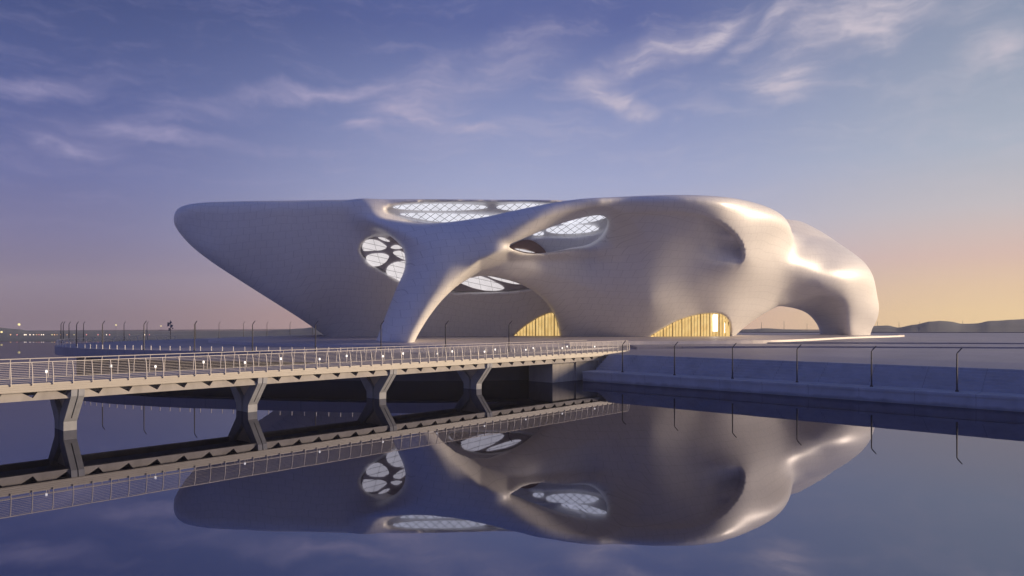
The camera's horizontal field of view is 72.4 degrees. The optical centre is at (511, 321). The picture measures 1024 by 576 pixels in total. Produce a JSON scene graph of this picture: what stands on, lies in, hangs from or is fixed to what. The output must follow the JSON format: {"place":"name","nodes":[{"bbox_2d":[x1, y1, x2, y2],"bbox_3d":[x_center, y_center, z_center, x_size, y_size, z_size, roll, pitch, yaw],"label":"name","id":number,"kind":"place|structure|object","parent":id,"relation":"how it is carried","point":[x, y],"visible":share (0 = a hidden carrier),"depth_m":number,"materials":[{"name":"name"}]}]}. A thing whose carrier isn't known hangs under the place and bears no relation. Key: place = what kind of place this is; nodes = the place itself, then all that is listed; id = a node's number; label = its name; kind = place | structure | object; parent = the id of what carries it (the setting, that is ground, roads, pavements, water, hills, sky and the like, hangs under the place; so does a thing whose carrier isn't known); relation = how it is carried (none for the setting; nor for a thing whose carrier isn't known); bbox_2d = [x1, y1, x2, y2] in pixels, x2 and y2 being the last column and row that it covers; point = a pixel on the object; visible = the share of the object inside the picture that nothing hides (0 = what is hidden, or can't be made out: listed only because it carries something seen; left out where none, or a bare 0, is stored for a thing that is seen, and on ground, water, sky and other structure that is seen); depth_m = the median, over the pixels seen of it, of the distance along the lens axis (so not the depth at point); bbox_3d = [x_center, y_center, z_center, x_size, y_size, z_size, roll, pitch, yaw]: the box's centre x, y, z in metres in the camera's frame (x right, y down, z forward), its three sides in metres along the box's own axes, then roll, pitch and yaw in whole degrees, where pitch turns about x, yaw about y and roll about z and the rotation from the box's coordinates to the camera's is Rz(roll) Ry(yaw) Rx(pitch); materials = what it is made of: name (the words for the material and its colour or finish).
{"place":"outdoors","nodes":[
{"label":"outdoors","id":0,"kind":"place"},
{"bbox_2d":[0,329,1023,575],"bbox_3d":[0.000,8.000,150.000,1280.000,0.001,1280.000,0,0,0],"label":"water","id":1,"kind":"structure","parent":0,"point":[456,479],"depth_m":34.57,"materials":[{"name":"blue liquid"}]},
{"bbox_2d":[76,357,528,380],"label":"island base","id":2,"kind":"object","parent":1,"relation":"in","point":[510,373],"visible":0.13,"depth_m":97.26,"materials":[{"name":"concrete"}]},
{"bbox_2d":[529,361,596,382],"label":"abutment","id":3,"kind":"object","parent":1,"relation":"in","point":[559,372],"visible":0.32,"depth_m":93.47,"materials":[{"name":"concrete"}]},
{"bbox_2d":[0,340,629,430],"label":"footbridge","id":4,"kind":"object","parent":3,"relation":"on","point":[66,395],"visible":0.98,"depth_m":61.65,"materials":[{"name":"grey concrete"}]},
{"bbox_2d":[590,356,603,366],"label":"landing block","id":5,"kind":"structure","parent":1,"relation":"in","point":[599,362],"depth_m":98.38,"materials":[{"name":"concrete"}]},
{"bbox_2d":[0,319,1023,340],"bbox_3d":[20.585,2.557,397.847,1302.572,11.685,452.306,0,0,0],"label":"hills","id":6,"kind":"structure","parent":0,"point":[1016,325],"depth_m":432.60,"materials":[{"name":"grey"}]},
{"bbox_2d":[0,0,1023,329],"label":"sky","id":7,"kind":"structure","parent":0,"point":[893,130],"materials":[{"name":"blue"}]},
{"bbox_2d":[55,338,1023,361],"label":"plaza","id":8,"kind":"structure","parent":0,"point":[128,347],"depth_m":101.25,"materials":[{"name":"grey concrete"}]},
{"bbox_2d":[57,335,167,347],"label":"railing","id":9,"kind":"object","parent":8,"relation":"on","point":[58,340],"visible":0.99,"depth_m":130.77,"materials":[{"name":"metal"}]},
{"bbox_2d":[143,322,145,349],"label":"lamp post","id":10,"kind":"object","parent":8,"relation":"on","point":[144,339],"visible":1,"depth_m":100.25,"materials":[{"name":"metal"}]},
{"bbox_2d":[167,320,173,338],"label":"banner pole","id":11,"kind":"object","parent":8,"relation":"on","point":[168,324],"visible":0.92,"depth_m":159.94,"materials":[{"name":"metal"}]},
{"bbox_2d":[193,321,196,350],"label":"lamp post","id":12,"kind":"object","parent":8,"relation":"on","point":[194,336],"visible":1,"depth_m":97.24,"materials":[{"name":"metal"}]},
{"bbox_2d":[251,321,254,350],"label":"lamp post","id":13,"kind":"object","parent":8,"relation":"on","point":[252,336],"visible":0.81,"depth_m":95.14,"materials":[{"name":"metal"}]},
{"bbox_2d":[314,321,317,351],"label":"lamp post","id":14,"kind":"object","parent":8,"relation":"on","point":[315,337],"visible":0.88,"depth_m":93.33,"materials":[{"name":"metal"}]},
{"bbox_2d":[380,321,383,351],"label":"lamp post","id":15,"kind":"object","parent":8,"relation":"on","point":[381,339],"visible":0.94,"depth_m":92.18,"materials":[{"name":"metal"}]},
{"bbox_2d":[444,320,448,351],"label":"lamp post","id":16,"kind":"object","parent":8,"relation":"on","point":[445,335],"visible":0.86,"depth_m":91.93,"materials":[{"name":"metal"}]},
{"bbox_2d":[508,321,511,351],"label":"lamp post","id":17,"kind":"object","parent":8,"relation":"on","point":[509,340],"visible":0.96,"depth_m":93.98,"materials":[{"name":"metal"}]},
{"bbox_2d":[629,344,1023,348],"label":"terrace step","id":18,"kind":"object","parent":8,"relation":"on","point":[682,346],"visible":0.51,"depth_m":108.62,"materials":[{"name":"grey concrete"}]},
{"bbox_2d":[767,333,1023,343],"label":"terrace step","id":19,"kind":"object","parent":18,"relation":"on","point":[962,338],"visible":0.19,"depth_m":141.17,"materials":[{"name":"grey concrete"}]},
{"bbox_2d":[208,333,892,347],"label":"plaza","id":20,"kind":"structure","parent":0,"point":[321,341],"depth_m":123.81,"materials":[{"name":"grey concrete"}]},
{"bbox_2d":[174,195,878,342],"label":"museum building","id":21,"kind":"structure","parent":20,"relation":"on","point":[407,270],"depth_m":128.18,"materials":[{"name":"white concrete"}]},
{"bbox_2d":[515,313,559,335],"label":"entrance window","id":22,"kind":"structure","parent":21,"relation":"in","point":[546,325],"depth_m":146.39,"materials":[{"name":"yellow glass"}]},
{"bbox_2d":[651,313,729,336],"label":"entrance window","id":23,"kind":"structure","parent":21,"relation":"in","point":[713,324],"depth_m":141.37,"materials":[{"name":"yellow glass"}]},
{"bbox_2d":[571,335,903,345],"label":"kerb","id":24,"kind":"structure","parent":20,"relation":"on","point":[691,342],"depth_m":118.85,"materials":[{"name":"concrete"}]},
{"bbox_2d":[595,347,644,350],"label":"landing path","id":25,"kind":"structure","parent":0,"point":[625,348],"depth_m":107.10,"materials":[{"name":"grey concrete"}]},
{"bbox_2d":[582,354,1023,411],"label":"quay wall","id":26,"kind":"structure","parent":0,"point":[992,389],"depth_m":75.27,"materials":[{"name":"concrete"}]},
{"bbox_2d":[621,340,625,371],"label":"lamp post","id":27,"kind":"object","parent":26,"relation":"on","point":[622,356],"visible":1,"depth_m":91.72,"materials":[{"name":"metal"}]},
{"bbox_2d":[673,342,677,374],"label":"lamp post","id":28,"kind":"object","parent":26,"relation":"on","point":[674,359],"visible":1,"depth_m":86.59,"materials":[{"name":"metal"}]},
{"bbox_2d":[731,343,735,378],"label":"lamp post","id":29,"kind":"object","parent":26,"relation":"on","point":[732,361],"visible":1,"depth_m":81.51,"materials":[{"name":"metal"}]},
{"bbox_2d":[796,344,801,381],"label":"lamp post","id":30,"kind":"object","parent":26,"relation":"on","point":[797,364],"visible":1,"depth_m":76.53,"materials":[{"name":"metal"}]},
{"bbox_2d":[870,346,875,386],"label":"lamp post","id":31,"kind":"object","parent":26,"relation":"on","point":[871,385],"visible":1,"depth_m":71.45,"materials":[{"name":"metal"}]},
{"bbox_2d":[955,348,961,391],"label":"lamp post","id":32,"kind":"object","parent":26,"relation":"on","point":[956,390],"visible":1,"depth_m":66.41,"materials":[{"name":"metal"}]},
{"bbox_2d":[613,348,1023,368],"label":"terrace","id":33,"kind":"structure","parent":0,"point":[981,360],"depth_m":86.66,"materials":[{"name":"grey concrete"}]},
{"bbox_2d":[739,332,1023,332],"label":"parapet","id":34,"kind":"structure","parent":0,"point":[889,332],"depth_m":231.14,"materials":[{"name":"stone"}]}
]}

